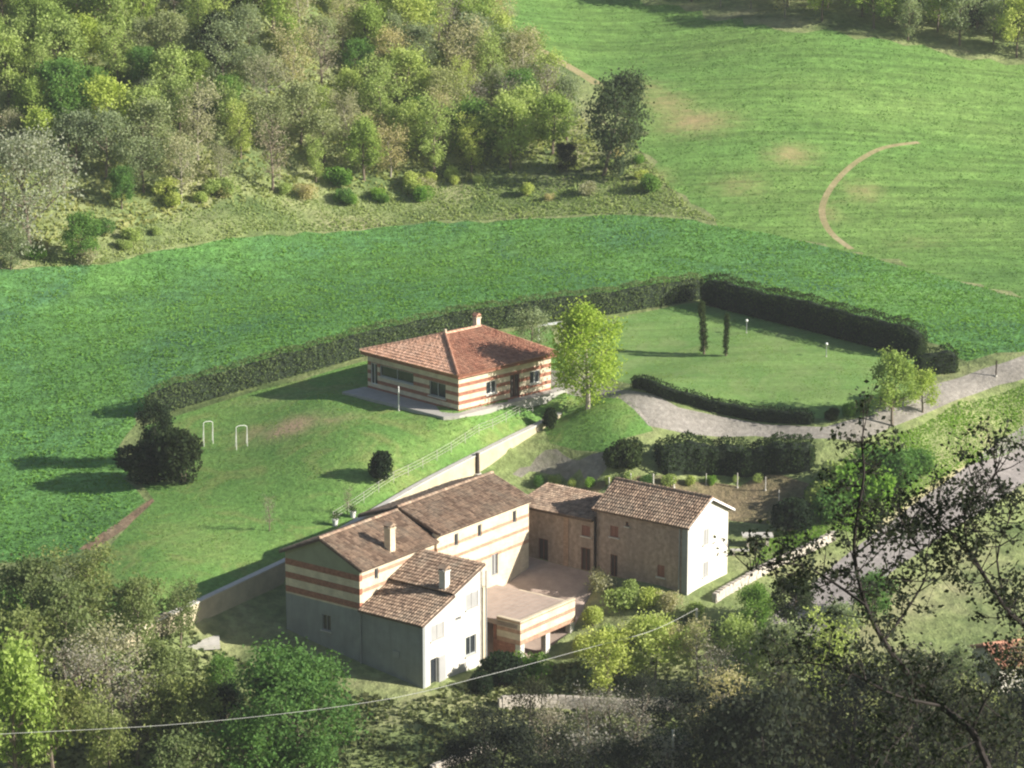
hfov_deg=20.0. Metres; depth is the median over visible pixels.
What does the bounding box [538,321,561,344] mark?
garden canopy
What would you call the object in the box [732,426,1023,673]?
road
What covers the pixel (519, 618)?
terrace
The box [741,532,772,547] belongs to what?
slab table
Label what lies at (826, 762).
tree
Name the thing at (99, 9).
tree
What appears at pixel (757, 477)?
garden plant
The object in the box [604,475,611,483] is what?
garden plant
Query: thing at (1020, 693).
tree
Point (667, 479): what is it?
garden plant
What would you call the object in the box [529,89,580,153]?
tree
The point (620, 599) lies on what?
slope shrub
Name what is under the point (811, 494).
bank shrub
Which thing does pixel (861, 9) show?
tree
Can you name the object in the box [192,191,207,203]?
shrub
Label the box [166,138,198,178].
tree
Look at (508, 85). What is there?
tree
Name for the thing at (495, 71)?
tree
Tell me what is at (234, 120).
tree
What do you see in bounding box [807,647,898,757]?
tree
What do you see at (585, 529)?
window
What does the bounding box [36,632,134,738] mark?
tree
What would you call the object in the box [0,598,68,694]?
tree
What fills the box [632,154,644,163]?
shrub
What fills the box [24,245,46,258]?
shrub
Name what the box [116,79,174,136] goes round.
tree
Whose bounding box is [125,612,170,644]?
stone wall
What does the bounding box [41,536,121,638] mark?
tree
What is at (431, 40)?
tree
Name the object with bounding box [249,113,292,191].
tree
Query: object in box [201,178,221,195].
shrub
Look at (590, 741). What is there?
tree
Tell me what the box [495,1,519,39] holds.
tree
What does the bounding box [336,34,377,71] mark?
tree
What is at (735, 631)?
tree
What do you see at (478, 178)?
shrub
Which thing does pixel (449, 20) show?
tree
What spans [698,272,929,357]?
hedge
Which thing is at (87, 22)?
tree
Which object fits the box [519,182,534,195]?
shrub
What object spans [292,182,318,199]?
shrub
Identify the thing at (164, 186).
shrub
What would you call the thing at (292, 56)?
tree
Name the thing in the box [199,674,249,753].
tree
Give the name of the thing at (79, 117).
tree
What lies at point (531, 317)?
tree
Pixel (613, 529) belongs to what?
window
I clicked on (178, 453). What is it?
dark bush
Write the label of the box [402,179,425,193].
shrub
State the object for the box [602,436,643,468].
clipped bush
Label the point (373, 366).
door
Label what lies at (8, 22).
tree
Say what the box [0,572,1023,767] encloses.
foreground scrub
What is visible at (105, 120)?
tree
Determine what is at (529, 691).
tree
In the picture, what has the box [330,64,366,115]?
tree
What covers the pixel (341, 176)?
shrub
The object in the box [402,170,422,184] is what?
shrub
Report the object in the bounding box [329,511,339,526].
plant pot
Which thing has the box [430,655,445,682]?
door
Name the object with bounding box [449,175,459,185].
shrub
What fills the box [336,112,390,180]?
tree
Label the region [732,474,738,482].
garden plant
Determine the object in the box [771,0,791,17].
tree
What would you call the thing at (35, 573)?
tree
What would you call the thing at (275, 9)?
tree
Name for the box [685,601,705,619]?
slope shrub
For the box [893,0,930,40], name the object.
tree
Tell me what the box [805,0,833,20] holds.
tree
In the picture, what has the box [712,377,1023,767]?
tree
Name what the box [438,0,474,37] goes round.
tree
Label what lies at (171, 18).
tree
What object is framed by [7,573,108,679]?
tree
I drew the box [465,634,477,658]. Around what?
window
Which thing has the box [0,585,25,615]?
tree
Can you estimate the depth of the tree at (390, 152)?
337.21 m
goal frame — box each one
[203,421,212,437]
[235,425,247,449]
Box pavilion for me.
[342,312,567,419]
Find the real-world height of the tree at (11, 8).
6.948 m
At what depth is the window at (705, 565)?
236.63 m
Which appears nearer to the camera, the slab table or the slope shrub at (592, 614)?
the slope shrub at (592, 614)
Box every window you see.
[320,614,331,632]
[374,568,377,578]
[378,365,413,385]
[427,381,445,400]
[430,621,445,642]
[454,533,457,545]
[465,590,479,611]
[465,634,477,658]
[478,524,480,536]
[485,380,497,395]
[513,510,515,522]
[529,370,541,385]
[580,525,590,538]
[608,525,618,539]
[655,565,664,579]
[702,528,709,546]
[702,561,709,578]
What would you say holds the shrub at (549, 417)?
on the garden lawn at (185, 535)
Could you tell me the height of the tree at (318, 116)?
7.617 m
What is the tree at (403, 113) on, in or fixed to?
on the ground at (950, 626)
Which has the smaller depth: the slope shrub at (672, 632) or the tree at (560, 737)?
the tree at (560, 737)
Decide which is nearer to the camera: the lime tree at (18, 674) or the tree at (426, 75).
the lime tree at (18, 674)
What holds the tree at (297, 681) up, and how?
on the ground at (950, 626)
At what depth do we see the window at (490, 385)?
262.31 m
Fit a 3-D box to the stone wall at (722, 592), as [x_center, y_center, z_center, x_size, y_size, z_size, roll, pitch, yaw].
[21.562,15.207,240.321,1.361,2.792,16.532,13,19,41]
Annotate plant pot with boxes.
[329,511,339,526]
[347,503,358,518]
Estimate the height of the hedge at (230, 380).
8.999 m
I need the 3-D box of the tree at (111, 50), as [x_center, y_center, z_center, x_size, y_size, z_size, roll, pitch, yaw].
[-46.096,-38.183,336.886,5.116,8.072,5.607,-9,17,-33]
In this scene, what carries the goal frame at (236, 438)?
on the garden lawn at (185, 535)
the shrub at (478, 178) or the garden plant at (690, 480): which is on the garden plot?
the garden plant at (690, 480)
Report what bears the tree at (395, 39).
on the ground at (950, 626)
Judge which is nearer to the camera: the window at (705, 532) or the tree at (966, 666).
the tree at (966, 666)
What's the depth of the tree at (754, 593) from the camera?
229.04 m
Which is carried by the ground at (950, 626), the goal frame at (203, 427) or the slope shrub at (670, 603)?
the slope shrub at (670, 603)
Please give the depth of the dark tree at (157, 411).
258.12 m
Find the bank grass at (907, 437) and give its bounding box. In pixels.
[749,384,1023,564]
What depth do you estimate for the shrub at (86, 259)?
313.76 m
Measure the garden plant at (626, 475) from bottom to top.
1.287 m
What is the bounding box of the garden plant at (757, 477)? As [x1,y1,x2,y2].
[752,472,763,482]
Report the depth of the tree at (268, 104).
335.40 m
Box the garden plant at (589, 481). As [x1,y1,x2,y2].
[585,477,594,487]
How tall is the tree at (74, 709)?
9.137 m
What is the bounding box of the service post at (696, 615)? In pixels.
[695,608,697,622]
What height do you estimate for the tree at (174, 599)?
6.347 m
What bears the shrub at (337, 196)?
on the ground at (950, 626)
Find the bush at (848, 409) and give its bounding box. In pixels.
[841,401,856,416]
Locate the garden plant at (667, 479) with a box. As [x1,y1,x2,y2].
[660,473,676,486]
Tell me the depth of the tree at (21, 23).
335.37 m
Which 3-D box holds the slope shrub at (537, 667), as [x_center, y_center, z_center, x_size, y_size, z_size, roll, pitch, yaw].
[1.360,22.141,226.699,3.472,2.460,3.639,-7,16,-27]
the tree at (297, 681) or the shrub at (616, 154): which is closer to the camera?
the tree at (297, 681)
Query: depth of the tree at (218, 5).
341.22 m
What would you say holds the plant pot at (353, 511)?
on the garden lawn at (185, 535)
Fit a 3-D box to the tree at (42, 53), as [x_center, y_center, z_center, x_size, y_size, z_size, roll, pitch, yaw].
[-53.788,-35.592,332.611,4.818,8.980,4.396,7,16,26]
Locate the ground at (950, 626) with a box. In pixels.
[0,0,1023,767]
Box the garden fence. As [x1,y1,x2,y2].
[333,403,532,516]
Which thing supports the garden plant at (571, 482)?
on the ground at (950, 626)
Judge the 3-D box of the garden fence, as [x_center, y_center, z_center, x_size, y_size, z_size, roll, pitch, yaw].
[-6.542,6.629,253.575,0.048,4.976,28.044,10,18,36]
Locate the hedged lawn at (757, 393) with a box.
[573,302,937,417]
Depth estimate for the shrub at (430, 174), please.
337.56 m
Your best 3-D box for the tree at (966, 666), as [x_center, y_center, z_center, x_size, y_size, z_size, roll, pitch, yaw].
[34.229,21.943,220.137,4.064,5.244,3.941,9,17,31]
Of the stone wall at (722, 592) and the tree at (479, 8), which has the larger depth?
the tree at (479, 8)
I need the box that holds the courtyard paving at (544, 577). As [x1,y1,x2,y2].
[487,556,593,658]
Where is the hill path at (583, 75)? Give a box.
[511,29,601,84]
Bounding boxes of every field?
[0,215,1023,562]
[480,0,1023,297]
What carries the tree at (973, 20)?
on the ground at (950, 626)
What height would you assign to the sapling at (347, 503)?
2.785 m
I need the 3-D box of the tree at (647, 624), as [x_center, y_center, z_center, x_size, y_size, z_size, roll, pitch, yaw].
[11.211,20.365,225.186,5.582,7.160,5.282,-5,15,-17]
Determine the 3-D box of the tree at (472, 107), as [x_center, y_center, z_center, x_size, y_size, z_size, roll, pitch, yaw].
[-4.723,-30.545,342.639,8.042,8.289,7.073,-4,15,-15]
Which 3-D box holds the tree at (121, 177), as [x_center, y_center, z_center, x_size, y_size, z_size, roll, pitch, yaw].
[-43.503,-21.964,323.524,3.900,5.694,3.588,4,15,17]
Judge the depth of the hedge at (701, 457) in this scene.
254.47 m
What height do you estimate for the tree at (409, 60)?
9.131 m
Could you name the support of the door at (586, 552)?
in the outbuilding
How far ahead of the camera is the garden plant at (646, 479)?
252.88 m
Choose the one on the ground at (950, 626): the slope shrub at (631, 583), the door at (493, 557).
the slope shrub at (631, 583)
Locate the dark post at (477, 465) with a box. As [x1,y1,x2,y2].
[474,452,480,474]
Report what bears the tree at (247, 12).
on the ground at (950, 626)
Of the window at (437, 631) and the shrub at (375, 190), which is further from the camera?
the shrub at (375, 190)
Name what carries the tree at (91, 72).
on the ground at (950, 626)
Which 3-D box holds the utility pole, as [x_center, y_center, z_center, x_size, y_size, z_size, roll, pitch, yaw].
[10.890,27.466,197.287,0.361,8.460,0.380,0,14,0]
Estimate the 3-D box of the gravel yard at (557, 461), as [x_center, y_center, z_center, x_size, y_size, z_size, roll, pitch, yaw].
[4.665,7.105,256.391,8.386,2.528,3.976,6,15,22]
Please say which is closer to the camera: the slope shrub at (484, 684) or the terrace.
the slope shrub at (484, 684)
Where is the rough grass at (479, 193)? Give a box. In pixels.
[0,138,723,268]
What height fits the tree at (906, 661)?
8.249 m
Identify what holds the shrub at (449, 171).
on the ground at (950, 626)
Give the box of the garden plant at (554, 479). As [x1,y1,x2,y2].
[548,475,563,484]
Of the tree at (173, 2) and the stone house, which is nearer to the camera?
the stone house
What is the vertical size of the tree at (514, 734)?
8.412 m
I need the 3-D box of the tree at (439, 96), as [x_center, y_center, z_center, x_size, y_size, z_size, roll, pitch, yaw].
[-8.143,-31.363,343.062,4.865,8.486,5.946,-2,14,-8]
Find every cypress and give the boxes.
[696,299,709,353]
[722,311,731,355]
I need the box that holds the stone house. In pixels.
[591,477,734,595]
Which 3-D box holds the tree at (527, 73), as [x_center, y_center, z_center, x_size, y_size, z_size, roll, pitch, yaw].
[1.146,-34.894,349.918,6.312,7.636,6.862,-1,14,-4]
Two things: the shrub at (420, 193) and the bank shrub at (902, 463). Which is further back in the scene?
the shrub at (420, 193)
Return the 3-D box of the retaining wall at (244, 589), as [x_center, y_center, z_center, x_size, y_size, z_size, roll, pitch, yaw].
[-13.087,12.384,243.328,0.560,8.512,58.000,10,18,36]
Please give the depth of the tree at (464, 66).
348.15 m
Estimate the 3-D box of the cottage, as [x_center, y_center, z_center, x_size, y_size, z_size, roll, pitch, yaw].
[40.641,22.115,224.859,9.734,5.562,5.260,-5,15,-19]
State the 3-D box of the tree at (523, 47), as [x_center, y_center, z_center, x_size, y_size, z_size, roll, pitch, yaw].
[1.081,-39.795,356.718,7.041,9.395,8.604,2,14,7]
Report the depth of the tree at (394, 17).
352.10 m
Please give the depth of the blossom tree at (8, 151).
311.00 m
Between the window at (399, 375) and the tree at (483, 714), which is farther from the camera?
the window at (399, 375)
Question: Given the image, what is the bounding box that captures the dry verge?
[872,427,1020,531]
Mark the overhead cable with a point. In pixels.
(353, 704)
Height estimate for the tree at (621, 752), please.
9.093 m
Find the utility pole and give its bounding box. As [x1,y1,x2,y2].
[671,730,674,767]
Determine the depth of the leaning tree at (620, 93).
333.98 m
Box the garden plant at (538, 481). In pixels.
[533,474,544,487]
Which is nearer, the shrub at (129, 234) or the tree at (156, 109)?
the shrub at (129, 234)
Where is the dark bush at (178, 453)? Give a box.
[152,426,203,484]
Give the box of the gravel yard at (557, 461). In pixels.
[513,449,606,487]
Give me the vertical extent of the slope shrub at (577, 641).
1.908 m
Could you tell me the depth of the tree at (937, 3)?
379.81 m
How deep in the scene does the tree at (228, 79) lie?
336.17 m
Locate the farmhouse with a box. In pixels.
[279,471,533,688]
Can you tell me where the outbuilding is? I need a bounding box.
[528,482,603,571]
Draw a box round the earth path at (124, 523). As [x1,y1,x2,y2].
[78,498,153,549]
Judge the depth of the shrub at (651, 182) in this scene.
332.41 m
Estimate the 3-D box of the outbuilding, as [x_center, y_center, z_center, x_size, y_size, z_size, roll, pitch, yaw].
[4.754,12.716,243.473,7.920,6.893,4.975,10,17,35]
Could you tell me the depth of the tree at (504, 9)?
370.45 m
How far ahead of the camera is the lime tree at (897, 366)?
258.14 m
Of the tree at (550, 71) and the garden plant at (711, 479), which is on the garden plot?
the garden plant at (711, 479)
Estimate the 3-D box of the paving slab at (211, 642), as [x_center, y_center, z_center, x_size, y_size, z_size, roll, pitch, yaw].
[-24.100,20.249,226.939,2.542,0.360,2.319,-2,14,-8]
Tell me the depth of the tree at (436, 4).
361.70 m
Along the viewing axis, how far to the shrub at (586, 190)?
333.32 m
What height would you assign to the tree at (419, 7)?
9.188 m
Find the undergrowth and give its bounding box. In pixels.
[0,0,607,253]
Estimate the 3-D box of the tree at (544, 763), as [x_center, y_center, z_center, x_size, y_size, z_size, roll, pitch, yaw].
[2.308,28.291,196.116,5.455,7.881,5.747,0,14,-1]
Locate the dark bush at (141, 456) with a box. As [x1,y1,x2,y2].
[112,439,165,484]
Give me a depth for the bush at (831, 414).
259.69 m
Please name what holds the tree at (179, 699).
on the ground at (950, 626)
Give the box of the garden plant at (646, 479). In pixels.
[640,474,652,483]
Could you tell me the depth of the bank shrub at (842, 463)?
252.03 m
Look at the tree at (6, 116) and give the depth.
327.29 m
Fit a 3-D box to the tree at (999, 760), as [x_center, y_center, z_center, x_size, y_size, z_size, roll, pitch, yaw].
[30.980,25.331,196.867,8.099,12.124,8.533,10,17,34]
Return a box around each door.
[371,363,377,384]
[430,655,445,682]
[491,553,496,575]
[510,373,518,397]
[539,538,547,559]
[581,547,590,570]
[611,554,617,576]
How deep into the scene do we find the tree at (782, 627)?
221.07 m
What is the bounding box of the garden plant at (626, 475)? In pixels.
[623,470,636,480]
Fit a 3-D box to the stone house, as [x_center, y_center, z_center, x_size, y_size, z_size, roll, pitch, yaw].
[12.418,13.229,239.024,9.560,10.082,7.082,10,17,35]
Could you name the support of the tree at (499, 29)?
on the ground at (950, 626)
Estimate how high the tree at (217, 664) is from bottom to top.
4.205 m
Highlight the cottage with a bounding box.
[967,638,1023,692]
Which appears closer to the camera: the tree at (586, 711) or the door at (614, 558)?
the tree at (586, 711)
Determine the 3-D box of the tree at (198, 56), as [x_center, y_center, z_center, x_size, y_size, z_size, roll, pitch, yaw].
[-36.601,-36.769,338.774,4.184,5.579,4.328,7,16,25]
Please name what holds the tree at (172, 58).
on the ground at (950, 626)
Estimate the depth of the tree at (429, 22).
359.55 m
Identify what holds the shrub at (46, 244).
on the ground at (950, 626)
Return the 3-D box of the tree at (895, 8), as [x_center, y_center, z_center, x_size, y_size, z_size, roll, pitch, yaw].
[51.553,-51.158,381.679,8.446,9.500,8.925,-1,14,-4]
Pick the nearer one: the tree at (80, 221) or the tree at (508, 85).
the tree at (80, 221)
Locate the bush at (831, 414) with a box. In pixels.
[824,407,839,421]
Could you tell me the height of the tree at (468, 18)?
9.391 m
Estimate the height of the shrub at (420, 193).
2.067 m
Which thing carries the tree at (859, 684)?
on the ground at (950, 626)
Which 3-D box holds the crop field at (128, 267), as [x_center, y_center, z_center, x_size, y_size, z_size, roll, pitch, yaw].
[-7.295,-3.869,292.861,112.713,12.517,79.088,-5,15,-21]
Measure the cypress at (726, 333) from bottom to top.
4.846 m
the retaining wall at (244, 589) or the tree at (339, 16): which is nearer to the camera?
the retaining wall at (244, 589)
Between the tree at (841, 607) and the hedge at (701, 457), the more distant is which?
the hedge at (701, 457)
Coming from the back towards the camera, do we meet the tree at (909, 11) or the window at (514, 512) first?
the tree at (909, 11)
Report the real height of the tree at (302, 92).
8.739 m
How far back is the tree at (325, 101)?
340.96 m
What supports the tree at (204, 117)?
on the ground at (950, 626)
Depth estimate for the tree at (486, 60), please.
353.00 m
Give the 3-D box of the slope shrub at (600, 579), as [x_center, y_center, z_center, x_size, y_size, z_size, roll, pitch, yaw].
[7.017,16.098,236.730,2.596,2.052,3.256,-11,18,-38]
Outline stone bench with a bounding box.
[731,549,748,555]
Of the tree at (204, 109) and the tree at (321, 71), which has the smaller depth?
the tree at (204, 109)
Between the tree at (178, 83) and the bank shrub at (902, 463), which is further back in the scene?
the tree at (178, 83)
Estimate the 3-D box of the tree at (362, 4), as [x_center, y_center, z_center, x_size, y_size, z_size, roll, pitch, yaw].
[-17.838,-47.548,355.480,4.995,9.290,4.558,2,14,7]
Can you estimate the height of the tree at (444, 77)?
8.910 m
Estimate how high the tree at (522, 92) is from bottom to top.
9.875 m
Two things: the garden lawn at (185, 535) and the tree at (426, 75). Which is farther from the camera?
the tree at (426, 75)
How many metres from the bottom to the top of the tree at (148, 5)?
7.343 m
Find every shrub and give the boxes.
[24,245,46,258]
[37,241,50,251]
[75,246,101,264]
[90,217,115,235]
[115,238,121,247]
[119,239,132,248]
[120,227,143,241]
[151,176,177,195]
[151,226,162,234]
[162,191,182,207]
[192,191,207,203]
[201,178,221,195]
[216,175,240,195]
[216,184,232,197]
[278,182,292,194]
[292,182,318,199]
[322,166,353,185]
[332,188,354,203]
[339,193,357,204]
[367,450,393,480]
[369,187,385,199]
[373,193,389,202]
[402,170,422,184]
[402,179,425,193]
[411,184,434,201]
[416,176,436,189]
[423,171,436,181]
[443,165,460,178]
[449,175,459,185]
[467,671,493,694]
[472,174,484,182]
[474,650,526,687]
[512,651,553,682]
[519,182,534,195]
[542,407,557,428]
[543,193,555,200]
[572,634,591,656]
[578,180,598,195]
[580,605,603,625]
[584,566,616,592]
[592,623,619,643]
[598,158,613,167]
[599,586,637,612]
[611,147,624,156]
[622,578,639,594]
[625,615,645,642]
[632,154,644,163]
[633,169,648,178]
[635,183,644,190]
[636,586,661,608]
[640,172,662,192]
[650,616,683,647]
[653,588,685,611]
[680,622,707,643]
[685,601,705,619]
[805,479,836,504]
[812,486,853,522]
[819,459,846,484]
[828,461,897,504]
[851,444,922,487]
[896,447,936,475]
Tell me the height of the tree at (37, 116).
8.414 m
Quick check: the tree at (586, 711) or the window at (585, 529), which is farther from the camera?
the window at (585, 529)
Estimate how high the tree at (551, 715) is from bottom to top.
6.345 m
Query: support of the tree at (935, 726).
on the ground at (950, 626)
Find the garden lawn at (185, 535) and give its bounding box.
[88,327,652,638]
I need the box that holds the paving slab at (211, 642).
[188,635,219,649]
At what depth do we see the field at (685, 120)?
349.01 m
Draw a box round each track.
[819,141,919,248]
[874,355,1023,425]
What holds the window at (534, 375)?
in the pavilion
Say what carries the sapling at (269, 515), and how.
on the garden lawn at (185, 535)
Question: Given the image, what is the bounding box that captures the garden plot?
[521,475,812,523]
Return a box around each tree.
[0,0,11,16]
[0,6,39,74]
[0,10,22,61]
[0,19,7,64]
[0,19,42,104]
[0,86,5,116]
[0,105,24,146]
[0,109,95,258]
[0,226,31,269]
[0,547,70,633]
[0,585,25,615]
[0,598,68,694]
[0,620,76,767]
[0,668,110,767]
[1,0,33,19]
[6,72,51,134]
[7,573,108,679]
[10,0,54,39]
[16,12,89,79]
[20,94,65,161]
[25,33,54,93]
[26,0,84,63]
[26,49,92,119]
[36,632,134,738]
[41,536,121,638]
[45,105,99,173]
[46,0,80,21]
[46,81,94,151]
[54,206,105,264]
[56,610,163,716]
[70,10,101,66]
[71,71,141,148]
[72,0,135,41]
[76,689,141,767]
[77,103,133,179]
[79,0,109,23]
[79,62,110,108]
[94,21,136,84]
[96,654,162,765]
[104,571,171,660]
[106,163,136,208]
[115,131,165,192]
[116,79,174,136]
[119,92,181,168]
[121,42,159,83]
[121,631,202,712]
[125,0,160,32]
[125,16,158,48]
[130,664,235,766]
[131,723,230,767]
[132,396,180,445]
[133,668,181,751]
[137,77,156,89]
[143,35,197,102]
[147,6,191,59]
[153,127,203,203]
[154,66,197,137]
[159,569,203,647]
[162,0,182,12]
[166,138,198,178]
[173,72,225,160]
[179,47,211,88]
[181,0,213,35]
[183,9,250,80]
[187,87,212,132]
[193,704,289,767]
[194,8,241,70]
[195,0,234,48]
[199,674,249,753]
[200,647,239,686]
[203,141,237,179]
[209,75,246,126]
[210,71,244,115]
[220,98,255,159]
[224,626,374,767]
[228,0,269,46]
[232,43,273,80]
[234,0,294,33]
[235,48,300,118]
[246,91,293,150]
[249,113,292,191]
[268,12,304,63]
[269,17,321,93]
[276,74,329,144]
[279,0,318,29]
[285,105,348,164]
[299,14,340,87]
[301,12,341,62]
[303,133,326,182]
[309,80,336,115]
[325,81,362,146]
[326,0,347,19]
[326,0,362,49]
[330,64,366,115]
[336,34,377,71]
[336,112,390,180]
[340,0,392,61]
[350,0,380,30]
[356,55,406,136]
[357,107,390,154]
[367,21,413,78]
[367,52,398,108]
[369,118,412,176]
[373,5,407,59]
[374,41,435,103]
[378,0,416,22]
[378,0,443,44]
[381,93,432,154]
[388,20,437,81]
[400,93,433,135]
[403,0,440,33]
[412,90,461,172]
[414,61,469,128]
[417,23,440,60]
[421,61,450,97]
[424,0,458,43]
[425,84,463,147]
[430,0,468,63]
[434,10,494,78]
[435,730,487,767]
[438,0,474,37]
[440,91,507,154]
[448,8,515,78]
[450,55,477,115]
[454,110,489,171]
[455,0,501,21]
[458,701,511,757]
[459,69,490,117]
[460,702,542,767]
[463,1,495,48]
[469,26,509,98]
[478,85,540,168]
[482,63,507,108]
[483,21,509,66]
[485,2,515,45]
[487,0,517,14]
[494,71,524,134]
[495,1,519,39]
[496,63,544,106]
[497,74,556,150]
[499,21,548,74]
[500,21,550,68]
[505,57,539,78]
[505,668,565,749]
[509,306,554,345]
[510,695,575,759]
[512,742,583,767]
[526,45,567,98]
[527,58,565,116]
[528,716,593,767]
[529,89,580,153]
[543,68,585,140]
[544,295,632,409]
[550,715,638,767]
[554,140,578,171]
[563,730,668,767]
[566,680,603,753]
[574,618,642,695]
[574,685,642,743]
[576,61,657,181]
[611,719,703,767]
[613,667,670,732]
[613,685,658,766]
[624,607,693,684]
[641,669,719,746]
[648,722,698,767]
[661,671,785,767]
[671,613,727,683]
[686,660,758,736]
[690,668,842,767]
[692,634,741,701]
[705,606,772,692]
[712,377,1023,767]
[722,661,865,767]
[734,576,777,640]
[745,610,818,689]
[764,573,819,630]
[767,684,853,767]
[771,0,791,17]
[779,643,919,767]
[796,604,864,709]
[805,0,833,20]
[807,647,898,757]
[815,595,865,661]
[844,0,898,28]
[845,641,1002,767]
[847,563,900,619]
[849,0,871,16]
[858,690,952,767]
[865,341,924,426]
[875,640,948,742]
[885,0,931,26]
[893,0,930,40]
[897,671,1023,767]
[904,362,941,412]
[917,0,968,31]
[933,0,995,45]
[934,672,999,757]
[938,637,992,690]
[964,0,1003,28]
[965,670,1023,767]
[971,0,1006,43]
[990,0,1023,57]
[1000,626,1023,686]
[1003,1,1023,26]
[1010,710,1023,762]
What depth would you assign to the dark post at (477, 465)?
255.04 m
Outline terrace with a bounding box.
[487,585,575,656]
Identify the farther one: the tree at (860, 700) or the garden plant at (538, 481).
the garden plant at (538, 481)
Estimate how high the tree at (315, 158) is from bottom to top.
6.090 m
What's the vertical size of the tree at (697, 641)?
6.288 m
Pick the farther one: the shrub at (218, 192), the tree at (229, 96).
the tree at (229, 96)
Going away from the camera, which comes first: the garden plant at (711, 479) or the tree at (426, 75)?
the garden plant at (711, 479)
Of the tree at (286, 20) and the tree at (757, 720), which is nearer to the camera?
the tree at (757, 720)
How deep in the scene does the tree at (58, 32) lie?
333.93 m
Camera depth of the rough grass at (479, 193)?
331.05 m
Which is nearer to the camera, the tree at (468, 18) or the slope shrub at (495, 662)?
the slope shrub at (495, 662)
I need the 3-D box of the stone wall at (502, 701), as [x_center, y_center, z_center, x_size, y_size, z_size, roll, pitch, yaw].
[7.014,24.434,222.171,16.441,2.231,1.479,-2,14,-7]
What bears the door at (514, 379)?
in the pavilion
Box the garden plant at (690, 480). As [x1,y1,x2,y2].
[685,475,695,485]
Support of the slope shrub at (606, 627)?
on the ground at (950, 626)
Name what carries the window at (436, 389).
in the pavilion
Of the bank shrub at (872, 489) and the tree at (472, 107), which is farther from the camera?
the tree at (472, 107)
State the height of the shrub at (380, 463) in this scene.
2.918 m
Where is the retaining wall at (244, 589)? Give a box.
[109,412,561,650]
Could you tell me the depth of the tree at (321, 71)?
344.81 m
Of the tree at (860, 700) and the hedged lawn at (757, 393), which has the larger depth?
the hedged lawn at (757, 393)
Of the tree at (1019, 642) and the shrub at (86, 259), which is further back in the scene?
the shrub at (86, 259)
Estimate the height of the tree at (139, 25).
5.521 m
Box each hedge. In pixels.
[143,272,703,411]
[630,374,814,424]
[653,430,816,477]
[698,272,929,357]
[912,342,959,374]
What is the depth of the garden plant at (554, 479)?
255.26 m
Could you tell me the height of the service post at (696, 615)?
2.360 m
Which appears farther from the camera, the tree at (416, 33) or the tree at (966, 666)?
the tree at (416, 33)
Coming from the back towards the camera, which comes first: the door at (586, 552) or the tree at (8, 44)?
the tree at (8, 44)
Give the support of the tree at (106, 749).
on the ground at (950, 626)
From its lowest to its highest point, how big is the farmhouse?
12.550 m
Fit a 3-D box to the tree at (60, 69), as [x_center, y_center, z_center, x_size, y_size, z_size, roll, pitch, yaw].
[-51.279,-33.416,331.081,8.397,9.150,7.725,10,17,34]
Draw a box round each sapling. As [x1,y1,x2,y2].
[263,493,274,530]
[343,487,351,514]
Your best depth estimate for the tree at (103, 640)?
213.29 m
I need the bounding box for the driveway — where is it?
[551,369,890,441]
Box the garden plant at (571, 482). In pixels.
[568,478,575,486]
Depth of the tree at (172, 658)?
215.28 m
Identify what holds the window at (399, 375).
in the pavilion
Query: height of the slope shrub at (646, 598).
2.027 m
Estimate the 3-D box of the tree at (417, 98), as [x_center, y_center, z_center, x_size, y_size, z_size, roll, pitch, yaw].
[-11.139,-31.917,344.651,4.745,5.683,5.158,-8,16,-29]
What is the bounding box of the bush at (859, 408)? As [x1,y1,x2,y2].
[855,397,871,411]
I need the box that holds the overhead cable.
[7,609,695,733]
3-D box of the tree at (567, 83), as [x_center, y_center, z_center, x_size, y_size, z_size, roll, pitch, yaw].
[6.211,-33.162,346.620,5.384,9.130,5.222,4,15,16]
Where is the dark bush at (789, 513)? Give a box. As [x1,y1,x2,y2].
[770,497,814,533]
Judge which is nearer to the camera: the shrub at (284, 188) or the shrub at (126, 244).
the shrub at (126, 244)
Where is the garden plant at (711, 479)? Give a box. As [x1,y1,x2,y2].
[704,475,716,485]
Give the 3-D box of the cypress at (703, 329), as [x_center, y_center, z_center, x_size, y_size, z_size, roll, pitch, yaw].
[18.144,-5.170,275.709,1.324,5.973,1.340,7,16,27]
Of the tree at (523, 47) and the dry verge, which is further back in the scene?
the tree at (523, 47)
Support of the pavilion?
on the garden lawn at (185, 535)
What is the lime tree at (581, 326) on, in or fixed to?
on the garden lawn at (185, 535)
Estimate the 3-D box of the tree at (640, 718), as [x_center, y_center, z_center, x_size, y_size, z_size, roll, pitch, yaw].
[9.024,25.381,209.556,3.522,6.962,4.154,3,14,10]
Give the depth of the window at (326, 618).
226.79 m
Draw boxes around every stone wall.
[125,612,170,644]
[430,741,492,767]
[498,694,710,711]
[712,531,835,602]
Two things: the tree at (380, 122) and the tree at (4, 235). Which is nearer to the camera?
the tree at (4, 235)
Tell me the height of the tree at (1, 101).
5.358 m
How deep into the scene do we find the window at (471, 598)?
225.25 m

